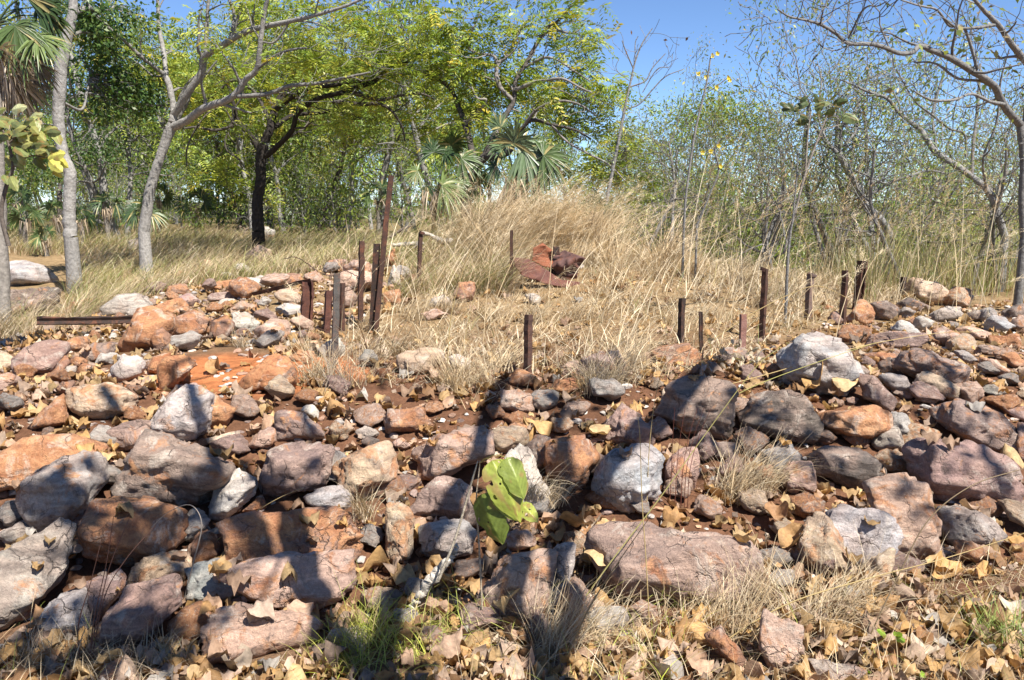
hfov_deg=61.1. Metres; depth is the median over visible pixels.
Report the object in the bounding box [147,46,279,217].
woodland tree
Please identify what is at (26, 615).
stone
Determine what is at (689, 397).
rock
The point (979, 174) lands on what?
twiggy tree
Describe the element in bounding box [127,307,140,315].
stone
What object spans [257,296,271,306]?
stone
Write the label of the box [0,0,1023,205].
sky
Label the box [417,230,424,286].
steel post
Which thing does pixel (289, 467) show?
rock
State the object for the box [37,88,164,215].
woodland tree
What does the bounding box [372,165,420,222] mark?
undergrowth shrub
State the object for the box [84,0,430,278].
tree
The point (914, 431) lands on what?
stone
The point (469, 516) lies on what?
stone
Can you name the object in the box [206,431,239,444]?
rock
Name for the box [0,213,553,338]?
wind bent grass
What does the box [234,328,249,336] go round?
stone
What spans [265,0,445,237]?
woodland tree
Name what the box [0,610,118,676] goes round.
grass tuft
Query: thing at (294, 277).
rock
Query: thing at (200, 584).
rock
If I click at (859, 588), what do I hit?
grass tuft
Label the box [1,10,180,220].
woodland tree
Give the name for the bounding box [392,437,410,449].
rock
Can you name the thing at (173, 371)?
rock
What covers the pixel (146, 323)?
rock
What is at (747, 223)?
grass stalk
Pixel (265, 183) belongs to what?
undergrowth shrub
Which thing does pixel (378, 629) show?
grass tuft
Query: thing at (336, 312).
steel post
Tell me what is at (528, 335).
steel post
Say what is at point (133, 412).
stone
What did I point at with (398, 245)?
fallen branch
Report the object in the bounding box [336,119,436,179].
woodland tree
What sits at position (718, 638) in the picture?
rock
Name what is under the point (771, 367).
stone
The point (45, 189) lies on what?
woodland tree
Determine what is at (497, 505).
sapling
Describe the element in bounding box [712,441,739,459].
rock
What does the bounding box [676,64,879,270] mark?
twiggy tree
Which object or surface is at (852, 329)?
stone
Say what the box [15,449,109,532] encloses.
rock
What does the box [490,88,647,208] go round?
woodland tree
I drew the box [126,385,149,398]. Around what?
stone
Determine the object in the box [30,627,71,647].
stone
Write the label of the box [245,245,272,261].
stone
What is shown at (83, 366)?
rock
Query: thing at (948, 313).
rock
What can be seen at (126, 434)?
rock
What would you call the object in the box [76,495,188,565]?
rock
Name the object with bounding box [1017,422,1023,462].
rock
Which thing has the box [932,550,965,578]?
dry leaf
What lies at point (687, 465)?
grass stalk
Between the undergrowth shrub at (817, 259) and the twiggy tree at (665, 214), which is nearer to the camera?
the twiggy tree at (665, 214)
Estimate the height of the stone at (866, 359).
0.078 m
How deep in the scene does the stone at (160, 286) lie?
10.04 m
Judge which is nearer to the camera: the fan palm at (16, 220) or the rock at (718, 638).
the rock at (718, 638)
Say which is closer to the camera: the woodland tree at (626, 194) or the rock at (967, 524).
the rock at (967, 524)
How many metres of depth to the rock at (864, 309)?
7.53 m
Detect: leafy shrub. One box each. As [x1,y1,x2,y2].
[0,104,68,245]
[780,93,858,252]
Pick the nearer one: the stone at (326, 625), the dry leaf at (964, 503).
the stone at (326, 625)
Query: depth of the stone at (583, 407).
4.86 m
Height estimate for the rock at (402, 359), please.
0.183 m
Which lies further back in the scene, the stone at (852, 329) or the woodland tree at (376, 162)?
the woodland tree at (376, 162)
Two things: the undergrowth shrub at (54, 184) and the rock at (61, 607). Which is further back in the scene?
the undergrowth shrub at (54, 184)
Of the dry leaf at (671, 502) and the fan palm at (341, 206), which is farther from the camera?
the fan palm at (341, 206)
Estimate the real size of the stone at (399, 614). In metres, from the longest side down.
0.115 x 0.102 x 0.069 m
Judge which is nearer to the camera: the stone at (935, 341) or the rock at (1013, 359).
the rock at (1013, 359)
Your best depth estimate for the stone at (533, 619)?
3.19 m
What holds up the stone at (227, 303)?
on the ground at (200, 356)
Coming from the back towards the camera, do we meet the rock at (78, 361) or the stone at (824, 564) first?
the rock at (78, 361)
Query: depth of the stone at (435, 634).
3.12 m
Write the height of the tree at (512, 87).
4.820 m
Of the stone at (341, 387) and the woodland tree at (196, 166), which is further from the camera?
the woodland tree at (196, 166)
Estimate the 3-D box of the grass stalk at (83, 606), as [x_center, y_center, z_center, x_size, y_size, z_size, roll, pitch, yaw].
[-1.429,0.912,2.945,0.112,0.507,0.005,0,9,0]
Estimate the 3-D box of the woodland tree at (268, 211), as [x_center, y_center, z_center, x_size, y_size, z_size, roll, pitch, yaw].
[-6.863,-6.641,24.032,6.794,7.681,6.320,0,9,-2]
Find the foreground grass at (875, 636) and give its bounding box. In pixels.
[0,526,1023,679]
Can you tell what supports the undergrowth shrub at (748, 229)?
on the ground at (200, 356)
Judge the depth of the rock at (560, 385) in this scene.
5.09 m
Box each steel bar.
[36,315,132,324]
[252,278,313,295]
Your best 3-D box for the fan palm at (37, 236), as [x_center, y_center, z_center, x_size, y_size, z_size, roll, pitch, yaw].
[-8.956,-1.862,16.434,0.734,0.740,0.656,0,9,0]
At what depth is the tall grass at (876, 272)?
10.27 m
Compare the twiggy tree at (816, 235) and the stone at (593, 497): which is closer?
the stone at (593, 497)
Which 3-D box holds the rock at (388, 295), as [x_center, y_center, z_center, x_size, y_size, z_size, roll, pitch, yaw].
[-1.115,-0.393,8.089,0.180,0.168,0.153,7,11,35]
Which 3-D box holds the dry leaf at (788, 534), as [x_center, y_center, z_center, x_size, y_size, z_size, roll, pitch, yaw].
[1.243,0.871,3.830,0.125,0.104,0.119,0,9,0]
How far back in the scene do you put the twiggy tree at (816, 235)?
11.94 m
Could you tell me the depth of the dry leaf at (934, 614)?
3.27 m
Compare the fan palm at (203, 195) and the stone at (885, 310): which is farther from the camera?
the fan palm at (203, 195)
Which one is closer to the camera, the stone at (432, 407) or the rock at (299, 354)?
the stone at (432, 407)
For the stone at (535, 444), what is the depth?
4.39 m
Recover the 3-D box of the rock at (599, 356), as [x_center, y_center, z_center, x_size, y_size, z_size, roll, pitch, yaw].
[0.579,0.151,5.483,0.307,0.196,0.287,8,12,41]
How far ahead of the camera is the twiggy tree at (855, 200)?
22.03 m
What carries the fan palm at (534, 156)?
on the ground at (200, 356)
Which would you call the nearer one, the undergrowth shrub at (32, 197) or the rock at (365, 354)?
the rock at (365, 354)
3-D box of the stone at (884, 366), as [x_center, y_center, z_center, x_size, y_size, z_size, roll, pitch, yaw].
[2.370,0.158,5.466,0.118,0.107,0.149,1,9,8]
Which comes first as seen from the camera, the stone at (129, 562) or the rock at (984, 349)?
the stone at (129, 562)
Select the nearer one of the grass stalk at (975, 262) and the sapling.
the sapling
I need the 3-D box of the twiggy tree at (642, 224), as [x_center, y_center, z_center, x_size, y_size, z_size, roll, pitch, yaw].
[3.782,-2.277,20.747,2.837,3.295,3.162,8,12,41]
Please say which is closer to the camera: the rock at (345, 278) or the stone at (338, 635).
the stone at (338, 635)
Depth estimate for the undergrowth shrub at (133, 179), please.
30.75 m
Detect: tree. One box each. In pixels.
[0,0,171,235]
[0,0,233,241]
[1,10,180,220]
[4,104,54,221]
[5,6,159,228]
[5,80,95,201]
[5,114,56,211]
[6,110,50,189]
[25,109,115,199]
[25,171,56,210]
[37,6,257,236]
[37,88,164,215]
[52,0,184,293]
[67,4,224,238]
[75,89,193,208]
[76,0,483,248]
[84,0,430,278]
[132,0,374,203]
[134,0,393,227]
[135,50,252,223]
[141,116,221,209]
[141,129,214,219]
[146,11,317,223]
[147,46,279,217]
[148,40,318,237]
[155,16,366,238]
[155,38,304,226]
[178,0,459,233]
[195,114,283,190]
[234,54,360,225]
[240,0,564,235]
[245,95,348,215]
[254,100,336,226]
[255,106,362,222]
[263,61,405,223]
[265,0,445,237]
[274,0,563,235]
[288,56,410,217]
[298,90,422,228]
[301,116,377,220]
[321,113,427,192]
[334,37,476,231]
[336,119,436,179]
[349,87,477,232]
[365,82,461,214]
[366,126,428,214]
[368,117,437,210]
[376,83,516,178]
[379,64,515,185]
[392,80,508,175]
[401,0,673,236]
[427,88,553,219]
[447,109,583,214]
[474,70,583,203]
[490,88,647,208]
[504,74,657,210]
[562,156,657,239]
[585,26,749,249]
[593,106,737,248]
[598,85,736,251]
[599,166,659,238]
[603,26,733,251]
[604,19,687,203]
[604,96,744,244]
[611,115,699,240]
[612,89,783,260]
[617,194,676,243]
[621,85,760,250]
[625,94,882,257]
[626,135,745,256]
[629,171,739,261]
[631,78,821,265]
[633,142,757,258]
[635,77,839,250]
[638,139,776,260]
[652,102,787,253]
[676,26,871,271]
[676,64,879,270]
[676,71,875,268]
[687,85,866,265]
[696,0,969,270]
[708,208,814,268]
[721,0,971,261]
[721,37,894,268]
[724,0,1023,304]
[729,0,1018,267]
[736,0,1001,266]
[736,61,972,274]
[746,125,916,274]
[746,217,830,269]
[753,125,918,275]
[760,23,1016,276]
[767,112,805,319]
[768,36,968,280]
[776,202,894,273]
[778,60,923,278]
[788,2,1022,291]
[788,19,996,288]
[797,206,853,258]
[814,0,1023,265]
[821,167,1015,261]
[824,156,1014,279]
[842,13,1019,267]
[843,173,981,267]
[849,61,1023,285]
[864,146,1019,272]
[868,209,981,258]
[872,43,1023,288]
[879,111,1017,256]
[890,0,1023,245]
[895,70,1022,284]
[910,127,1018,269]
[918,92,1022,283]
[931,115,1019,275]
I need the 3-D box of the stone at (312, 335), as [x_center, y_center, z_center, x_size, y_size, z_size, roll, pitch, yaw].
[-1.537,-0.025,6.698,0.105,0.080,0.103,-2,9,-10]
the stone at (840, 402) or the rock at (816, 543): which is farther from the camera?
the stone at (840, 402)
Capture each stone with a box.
[0,393,24,411]
[0,491,8,497]
[0,499,22,526]
[13,363,37,377]
[16,608,34,621]
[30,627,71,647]
[41,427,53,434]
[46,368,70,383]
[65,298,91,314]
[69,539,78,559]
[71,544,82,552]
[72,510,85,528]
[88,330,99,337]
[90,424,115,446]
[95,352,120,364]
[96,621,101,638]
[107,464,121,484]
[113,558,134,566]
[123,405,146,420]
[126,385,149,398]
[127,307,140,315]
[146,282,167,292]
[149,298,156,305]
[166,291,178,299]
[167,600,211,646]
[170,330,202,349]
[170,498,187,506]
[184,508,209,541]
[198,439,207,445]
[202,278,216,289]
[205,302,223,312]
[210,433,250,457]
[217,334,230,340]
[221,301,233,306]
[227,276,260,298]
[230,394,259,417]
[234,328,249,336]
[236,263,250,274]
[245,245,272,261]
[253,308,277,322]
[254,330,284,347]
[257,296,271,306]
[257,447,271,453]
[259,273,289,286]
[264,374,294,399]
[275,303,283,313]
[294,389,318,403]
[297,330,306,337]
[303,270,323,281]
[306,332,319,339]
[318,309,332,316]
[320,622,327,629]
[323,262,340,273]
[326,375,352,394]
[328,420,351,439]
[328,450,346,481]
[328,625,370,655]
[345,286,357,307]
[352,403,385,426]
[360,523,383,547]
[360,586,393,612]
[366,294,381,302]
[371,475,406,497]
[382,565,389,572]
[393,607,418,621]
[396,265,410,276]
[398,473,421,490]
[402,577,423,595]
[415,547,423,556]
[417,432,425,438]
[420,625,446,650]
[424,401,443,414]
[453,558,483,579]
[458,602,501,630]
[463,507,488,529]
[485,404,504,419]
[492,425,529,452]
[503,410,532,424]
[524,609,552,636]
[525,434,550,469]
[529,497,557,515]
[531,389,558,410]
[538,541,552,545]
[550,416,573,432]
[560,576,594,614]
[562,531,585,556]
[563,400,590,414]
[584,491,617,510]
[586,605,628,633]
[588,377,624,400]
[590,453,603,475]
[627,599,658,625]
[629,499,649,514]
[638,399,648,405]
[648,416,672,440]
[650,380,663,389]
[663,477,693,498]
[672,369,680,373]
[688,429,720,460]
[691,364,700,374]
[693,494,722,519]
[718,454,745,480]
[733,426,769,453]
[735,397,748,415]
[737,488,768,514]
[738,364,763,380]
[752,574,770,595]
[760,546,792,567]
[761,439,802,471]
[765,363,782,376]
[769,569,794,585]
[770,517,790,535]
[784,546,810,568]
[788,492,825,518]
[795,381,805,390]
[812,559,836,574]
[814,386,831,394]
[817,429,836,444]
[827,311,846,324]
[828,397,843,407]
[837,324,872,342]
[841,434,870,447]
[845,396,858,404]
[860,355,875,366]
[870,300,898,320]
[874,448,907,471]
[877,357,896,373]
[891,388,912,398]
[891,550,922,576]
[893,349,899,356]
[898,307,915,318]
[902,422,940,443]
[908,381,945,403]
[912,316,934,330]
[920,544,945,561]
[931,338,941,344]
[943,286,973,307]
[945,333,976,351]
[948,321,958,327]
[953,539,986,562]
[955,381,984,402]
[968,495,1003,517]
[977,361,999,374]
[979,307,996,321]
[984,394,1021,413]
[993,347,1018,358]
[996,498,1023,526]
[997,373,1019,384]
[1010,314,1023,330]
[1010,542,1023,559]
[1016,390,1023,398]
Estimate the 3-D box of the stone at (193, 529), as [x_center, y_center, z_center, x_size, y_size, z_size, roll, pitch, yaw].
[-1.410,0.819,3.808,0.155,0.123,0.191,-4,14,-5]
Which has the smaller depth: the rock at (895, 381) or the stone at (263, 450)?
the stone at (263, 450)
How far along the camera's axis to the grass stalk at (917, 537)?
3.09 m
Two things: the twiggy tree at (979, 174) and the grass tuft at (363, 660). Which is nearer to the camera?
the grass tuft at (363, 660)
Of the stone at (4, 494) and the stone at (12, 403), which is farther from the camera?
the stone at (12, 403)
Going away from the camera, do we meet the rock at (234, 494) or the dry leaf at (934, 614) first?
the dry leaf at (934, 614)
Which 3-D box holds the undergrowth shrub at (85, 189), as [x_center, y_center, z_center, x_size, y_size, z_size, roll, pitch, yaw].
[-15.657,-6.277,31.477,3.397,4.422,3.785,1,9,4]
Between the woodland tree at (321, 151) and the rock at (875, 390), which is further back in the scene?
the woodland tree at (321, 151)
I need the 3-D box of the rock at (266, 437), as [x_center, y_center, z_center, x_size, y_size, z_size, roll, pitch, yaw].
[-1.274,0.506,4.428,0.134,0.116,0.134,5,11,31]
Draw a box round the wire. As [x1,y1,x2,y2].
[283,256,357,276]
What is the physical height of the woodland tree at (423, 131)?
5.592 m
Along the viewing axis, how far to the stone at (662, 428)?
4.65 m
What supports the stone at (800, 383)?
on the ground at (200, 356)
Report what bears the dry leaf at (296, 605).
on the rock at (231, 629)
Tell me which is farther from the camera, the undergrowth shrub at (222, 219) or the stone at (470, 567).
the undergrowth shrub at (222, 219)
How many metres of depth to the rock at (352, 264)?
9.81 m
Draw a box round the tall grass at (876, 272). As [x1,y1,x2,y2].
[687,125,1023,304]
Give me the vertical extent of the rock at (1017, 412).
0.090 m
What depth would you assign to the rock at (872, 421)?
4.67 m
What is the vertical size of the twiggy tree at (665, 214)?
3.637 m
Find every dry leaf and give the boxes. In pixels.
[25,604,45,628]
[204,357,219,374]
[246,595,274,622]
[286,599,313,614]
[326,396,344,415]
[355,545,389,571]
[399,581,405,588]
[431,624,466,657]
[441,572,455,580]
[493,588,519,614]
[526,418,552,435]
[559,505,584,526]
[584,549,605,565]
[585,424,610,433]
[667,496,694,513]
[683,621,711,645]
[764,501,788,520]
[778,523,802,548]
[802,361,823,388]
[803,631,811,650]
[832,377,858,391]
[921,612,954,628]
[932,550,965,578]
[959,499,984,510]
[996,594,1023,614]
[1000,443,1023,467]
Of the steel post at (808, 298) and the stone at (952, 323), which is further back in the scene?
the steel post at (808, 298)
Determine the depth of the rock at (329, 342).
5.96 m
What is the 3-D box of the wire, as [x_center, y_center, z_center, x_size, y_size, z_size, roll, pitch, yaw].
[-1.701,-0.629,7.548,0.936,0.160,0.168,7,11,37]
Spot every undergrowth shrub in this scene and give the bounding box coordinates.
[4,143,50,238]
[5,164,52,231]
[8,171,46,219]
[30,141,123,223]
[34,145,89,207]
[36,161,97,214]
[42,120,127,226]
[46,171,88,223]
[55,128,141,225]
[76,156,134,224]
[82,131,176,228]
[83,140,145,225]
[91,149,146,218]
[93,139,209,221]
[109,127,188,221]
[109,136,193,223]
[135,136,199,224]
[166,171,202,227]
[167,165,232,225]
[168,116,287,231]
[179,143,248,232]
[196,119,323,232]
[209,124,315,237]
[263,151,360,233]
[268,142,354,240]
[274,160,331,230]
[278,132,377,240]
[284,138,345,197]
[286,136,336,227]
[301,157,342,223]
[307,168,374,234]
[316,149,378,229]
[331,148,374,222]
[333,152,378,229]
[342,172,374,228]
[352,121,441,235]
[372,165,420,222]
[393,115,516,229]
[407,158,453,228]
[624,161,740,262]
[625,153,727,250]
[651,170,778,266]
[676,130,848,273]
[710,212,804,276]
[791,241,821,270]
[791,243,868,274]
[881,213,963,277]
[882,177,1018,276]
[886,148,1014,275]
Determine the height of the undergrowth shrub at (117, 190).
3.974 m
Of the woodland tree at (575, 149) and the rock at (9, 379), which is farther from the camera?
the woodland tree at (575, 149)
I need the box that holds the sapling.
[437,455,537,609]
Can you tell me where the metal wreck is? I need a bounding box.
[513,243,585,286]
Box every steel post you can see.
[300,282,313,320]
[323,290,332,332]
[331,273,339,358]
[339,283,344,330]
[357,241,364,323]
[369,244,379,332]
[373,175,393,330]
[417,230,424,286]
[510,230,512,290]
[523,314,532,372]
[677,298,685,343]
[698,312,703,360]
[739,314,746,347]
[759,267,768,340]
[804,272,816,318]
[839,270,848,324]
[851,260,867,309]
[899,277,906,298]
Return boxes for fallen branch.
[389,225,411,237]
[391,241,423,246]
[408,543,458,607]
[413,231,452,248]
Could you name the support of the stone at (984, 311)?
on the ground at (200, 356)
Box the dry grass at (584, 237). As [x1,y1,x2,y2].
[283,164,1023,409]
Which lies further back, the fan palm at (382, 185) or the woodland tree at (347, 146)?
the woodland tree at (347, 146)
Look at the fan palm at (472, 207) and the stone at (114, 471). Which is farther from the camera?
the fan palm at (472, 207)
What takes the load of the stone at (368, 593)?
on the ground at (200, 356)
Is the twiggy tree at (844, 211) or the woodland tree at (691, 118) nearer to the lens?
the twiggy tree at (844, 211)
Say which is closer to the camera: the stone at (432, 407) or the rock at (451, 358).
the stone at (432, 407)
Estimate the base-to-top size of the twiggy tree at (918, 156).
7.886 m
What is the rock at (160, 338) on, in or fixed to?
on the ground at (200, 356)
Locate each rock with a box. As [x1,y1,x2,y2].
[0,350,12,371]
[0,372,21,390]
[0,433,111,491]
[0,517,76,630]
[0,520,36,544]
[9,260,58,285]
[10,286,62,315]
[10,339,70,374]
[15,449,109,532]
[29,393,68,428]
[36,586,97,634]
[54,355,70,370]
[56,380,76,394]
[65,366,76,371]
[65,382,138,418]
[67,336,89,351]
[70,356,87,366]
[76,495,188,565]
[77,363,97,372]
[81,341,115,361]
[85,568,126,618]
[97,655,122,679]
[99,293,152,315]
[99,573,183,648]
[106,419,150,450]
[110,354,145,382]
[110,428,235,505]
[117,305,176,351]
[127,238,138,250]
[127,550,191,584]
[146,352,170,374]
[150,384,214,440]
[151,327,171,352]
[155,298,190,314]
[157,355,196,389]
[165,283,190,294]
[165,384,182,399]
[174,309,211,337]
[178,293,199,306]
[184,557,241,602]
[187,529,220,562]
[200,601,323,664]
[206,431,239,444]
[207,279,231,290]
[207,291,234,300]
[208,468,257,520]
[210,315,234,340]
[211,392,236,428]
[215,548,356,609]
[216,505,363,560]
[218,298,234,303]
[227,300,257,311]
[231,311,260,332]
[234,225,248,236]
[238,354,297,390]
[242,494,266,511]
[247,275,264,287]
[248,426,276,448]
[253,318,290,343]
[259,441,334,497]
[264,226,275,241]
[274,288,300,303]
[274,409,324,440]
[281,303,300,316]
[286,273,302,283]
[289,349,315,361]
[290,314,314,330]
[300,404,318,418]
[303,485,354,509]
[317,338,344,356]
[328,259,347,271]
[332,440,398,498]
[340,270,371,291]
[343,259,371,270]
[354,426,378,438]
[358,349,377,365]
[361,436,379,445]
[382,289,401,303]
[384,405,432,433]
[385,502,414,563]
[386,248,396,265]
[387,265,400,285]
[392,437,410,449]
[396,347,444,374]
[410,475,472,518]
[411,425,494,480]
[418,518,476,558]
[420,309,447,320]
[429,295,451,306]
[448,354,470,371]
[453,281,475,302]
[475,548,558,624]
[500,389,534,412]
[504,443,551,511]
[504,529,536,550]
[509,368,541,386]
[509,423,528,439]
[525,293,540,304]
[543,434,599,489]
[548,542,575,610]
[552,377,578,393]
[562,360,579,374]
[576,350,627,377]
[584,521,764,607]
[591,443,665,513]
[597,402,654,445]
[637,343,701,367]
[653,375,738,439]
[664,446,699,487]
[704,625,746,666]
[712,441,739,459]
[715,347,747,362]
[736,389,823,444]
[755,464,775,482]
[758,608,804,673]
[769,590,795,610]
[776,331,864,396]
[779,461,816,493]
[793,658,867,679]
[796,511,857,577]
[807,445,886,490]
[818,404,892,439]
[825,503,904,568]
[846,299,874,324]
[857,373,897,411]
[859,547,895,583]
[861,365,869,374]
[862,352,895,360]
[862,472,941,559]
[864,331,929,348]
[871,426,903,452]
[878,373,910,390]
[890,320,919,332]
[891,347,970,383]
[891,411,910,434]
[897,297,930,310]
[901,437,1023,504]
[905,277,948,304]
[914,371,960,400]
[927,306,963,321]
[928,398,1017,452]
[932,326,960,344]
[936,505,1007,545]
[954,326,991,340]
[954,350,977,362]
[967,310,980,321]
[972,377,992,384]
[974,344,1000,355]
[979,357,1010,375]
[982,315,1015,331]
[983,384,1006,395]
[988,333,1021,349]
[1000,352,1023,367]
[1001,303,1023,317]
[1005,406,1023,420]
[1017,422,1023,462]
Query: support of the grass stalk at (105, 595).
on the ground at (200, 356)
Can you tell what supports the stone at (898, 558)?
on the ground at (200, 356)
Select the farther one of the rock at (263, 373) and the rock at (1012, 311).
the rock at (1012, 311)
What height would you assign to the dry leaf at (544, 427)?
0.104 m
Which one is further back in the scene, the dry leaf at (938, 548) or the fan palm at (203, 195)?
the fan palm at (203, 195)
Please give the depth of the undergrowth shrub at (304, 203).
28.14 m
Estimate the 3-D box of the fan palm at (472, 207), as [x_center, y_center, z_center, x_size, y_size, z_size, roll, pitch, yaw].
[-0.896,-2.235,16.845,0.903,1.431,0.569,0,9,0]
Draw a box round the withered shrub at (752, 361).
[696,337,789,368]
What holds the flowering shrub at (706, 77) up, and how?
on the ground at (200, 356)
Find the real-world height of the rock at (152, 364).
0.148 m
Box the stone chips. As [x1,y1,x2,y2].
[0,273,1023,672]
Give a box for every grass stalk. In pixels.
[77,538,101,659]
[88,517,129,657]
[90,516,113,660]
[92,525,155,657]
[152,504,201,597]
[217,488,302,539]
[447,235,476,360]
[462,269,501,354]
[567,516,650,654]
[586,347,779,595]
[635,403,649,626]
[646,348,691,518]
[669,410,674,505]
[674,411,684,507]
[680,410,696,505]
[684,409,703,507]
[686,196,823,262]
[687,409,710,508]
[715,286,848,337]
[729,533,1023,637]
[733,332,952,383]
[739,343,873,393]
[785,184,810,311]
[870,468,1023,633]
[897,179,996,253]
[916,257,1016,298]
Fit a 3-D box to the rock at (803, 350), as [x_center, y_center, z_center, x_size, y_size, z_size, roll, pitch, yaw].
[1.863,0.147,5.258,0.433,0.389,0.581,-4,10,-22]
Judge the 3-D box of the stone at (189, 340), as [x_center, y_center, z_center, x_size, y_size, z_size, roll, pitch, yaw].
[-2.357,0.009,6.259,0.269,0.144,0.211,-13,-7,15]
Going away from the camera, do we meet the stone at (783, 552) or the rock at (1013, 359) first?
the stone at (783, 552)
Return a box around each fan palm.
[0,0,77,334]
[7,185,38,242]
[7,203,46,250]
[27,223,56,255]
[36,198,62,240]
[62,203,98,244]
[87,190,125,239]
[120,197,167,236]
[139,180,178,232]
[169,187,218,229]
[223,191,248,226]
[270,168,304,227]
[283,194,323,234]
[322,185,360,236]
[356,178,398,236]
[401,128,497,232]
[446,190,486,220]
[477,111,577,214]
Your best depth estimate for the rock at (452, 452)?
4.19 m
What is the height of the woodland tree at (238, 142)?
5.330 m
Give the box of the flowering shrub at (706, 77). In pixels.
[681,51,731,279]
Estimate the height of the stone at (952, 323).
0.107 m
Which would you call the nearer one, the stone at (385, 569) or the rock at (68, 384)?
the stone at (385, 569)
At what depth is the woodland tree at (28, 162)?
41.01 m
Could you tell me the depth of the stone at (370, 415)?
4.68 m
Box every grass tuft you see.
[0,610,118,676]
[1,307,57,338]
[6,609,134,677]
[32,293,119,332]
[57,607,203,679]
[72,273,148,311]
[217,319,265,348]
[261,326,322,354]
[274,324,362,390]
[279,607,397,678]
[292,328,392,390]
[304,581,409,658]
[324,476,408,522]
[359,588,476,669]
[400,323,519,396]
[411,326,524,389]
[478,562,626,676]
[481,453,577,511]
[520,563,671,663]
[526,319,658,399]
[539,464,593,508]
[564,316,682,384]
[572,188,621,232]
[581,603,721,679]
[599,562,784,641]
[668,536,826,651]
[678,419,797,507]
[711,522,823,614]
[722,431,827,498]
[783,549,916,638]
[808,532,937,616]
[848,283,906,304]
[944,591,1023,659]
[961,585,1023,646]
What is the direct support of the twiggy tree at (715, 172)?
on the ground at (200, 356)
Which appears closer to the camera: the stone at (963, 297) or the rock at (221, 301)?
the rock at (221, 301)
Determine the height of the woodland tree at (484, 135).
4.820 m
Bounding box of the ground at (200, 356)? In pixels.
[0,202,1023,679]
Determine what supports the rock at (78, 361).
on the ground at (200, 356)
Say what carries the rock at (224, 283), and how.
on the ground at (200, 356)
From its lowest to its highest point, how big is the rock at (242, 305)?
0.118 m
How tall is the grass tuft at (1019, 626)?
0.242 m
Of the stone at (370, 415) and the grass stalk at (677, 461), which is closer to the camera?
the grass stalk at (677, 461)
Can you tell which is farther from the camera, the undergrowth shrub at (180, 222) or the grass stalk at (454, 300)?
the undergrowth shrub at (180, 222)
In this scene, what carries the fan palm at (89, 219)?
on the ground at (200, 356)
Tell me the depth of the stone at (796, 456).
4.48 m
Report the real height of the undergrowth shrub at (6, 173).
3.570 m
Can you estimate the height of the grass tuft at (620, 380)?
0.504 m
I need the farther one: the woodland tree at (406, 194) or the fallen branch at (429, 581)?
the woodland tree at (406, 194)
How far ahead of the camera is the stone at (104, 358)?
5.84 m
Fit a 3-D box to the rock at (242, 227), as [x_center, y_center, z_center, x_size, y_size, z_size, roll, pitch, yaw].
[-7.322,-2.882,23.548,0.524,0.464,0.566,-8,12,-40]
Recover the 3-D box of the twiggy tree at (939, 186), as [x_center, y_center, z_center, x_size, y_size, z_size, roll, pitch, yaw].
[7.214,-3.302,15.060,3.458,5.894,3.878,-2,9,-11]
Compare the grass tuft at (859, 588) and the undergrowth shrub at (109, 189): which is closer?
the grass tuft at (859, 588)
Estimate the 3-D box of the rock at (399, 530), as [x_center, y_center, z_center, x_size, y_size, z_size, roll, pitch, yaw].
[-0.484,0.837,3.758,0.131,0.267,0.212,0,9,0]
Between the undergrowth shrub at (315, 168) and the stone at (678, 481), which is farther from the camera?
the undergrowth shrub at (315, 168)
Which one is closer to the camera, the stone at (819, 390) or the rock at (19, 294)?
the stone at (819, 390)
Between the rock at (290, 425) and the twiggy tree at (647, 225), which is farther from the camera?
the twiggy tree at (647, 225)
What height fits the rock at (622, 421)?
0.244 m
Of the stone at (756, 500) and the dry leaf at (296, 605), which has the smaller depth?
the dry leaf at (296, 605)
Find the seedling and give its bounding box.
[867,629,925,677]
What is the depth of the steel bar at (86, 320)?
7.17 m
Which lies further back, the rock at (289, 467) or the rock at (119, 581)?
the rock at (289, 467)
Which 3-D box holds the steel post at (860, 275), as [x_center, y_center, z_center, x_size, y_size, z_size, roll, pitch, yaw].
[3.324,-0.463,8.308,0.107,0.596,0.080,-5,10,-26]
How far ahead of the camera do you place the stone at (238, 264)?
11.92 m
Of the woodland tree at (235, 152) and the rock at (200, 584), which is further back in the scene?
the woodland tree at (235, 152)
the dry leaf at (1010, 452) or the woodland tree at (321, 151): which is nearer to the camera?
the dry leaf at (1010, 452)
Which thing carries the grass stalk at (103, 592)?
on the ground at (200, 356)
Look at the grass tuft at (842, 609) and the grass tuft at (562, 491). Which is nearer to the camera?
the grass tuft at (842, 609)
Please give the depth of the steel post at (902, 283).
9.59 m
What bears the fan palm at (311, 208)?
on the ground at (200, 356)
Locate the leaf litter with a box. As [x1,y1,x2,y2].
[0,252,1023,679]
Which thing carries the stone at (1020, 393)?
on the ground at (200, 356)
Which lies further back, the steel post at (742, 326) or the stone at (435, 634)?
the steel post at (742, 326)
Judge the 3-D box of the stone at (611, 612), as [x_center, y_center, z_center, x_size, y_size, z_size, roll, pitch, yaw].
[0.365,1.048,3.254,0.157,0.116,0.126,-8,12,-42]
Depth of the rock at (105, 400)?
4.55 m
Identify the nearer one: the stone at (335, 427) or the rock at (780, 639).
the rock at (780, 639)
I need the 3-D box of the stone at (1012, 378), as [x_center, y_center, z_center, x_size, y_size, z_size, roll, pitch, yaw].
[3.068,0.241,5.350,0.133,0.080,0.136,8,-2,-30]
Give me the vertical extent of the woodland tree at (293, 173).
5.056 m
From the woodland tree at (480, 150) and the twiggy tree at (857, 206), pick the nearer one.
the twiggy tree at (857, 206)
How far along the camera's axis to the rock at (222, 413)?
4.55 m
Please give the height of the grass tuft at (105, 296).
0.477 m
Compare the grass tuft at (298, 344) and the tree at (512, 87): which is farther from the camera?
the tree at (512, 87)
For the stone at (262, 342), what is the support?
on the ground at (200, 356)

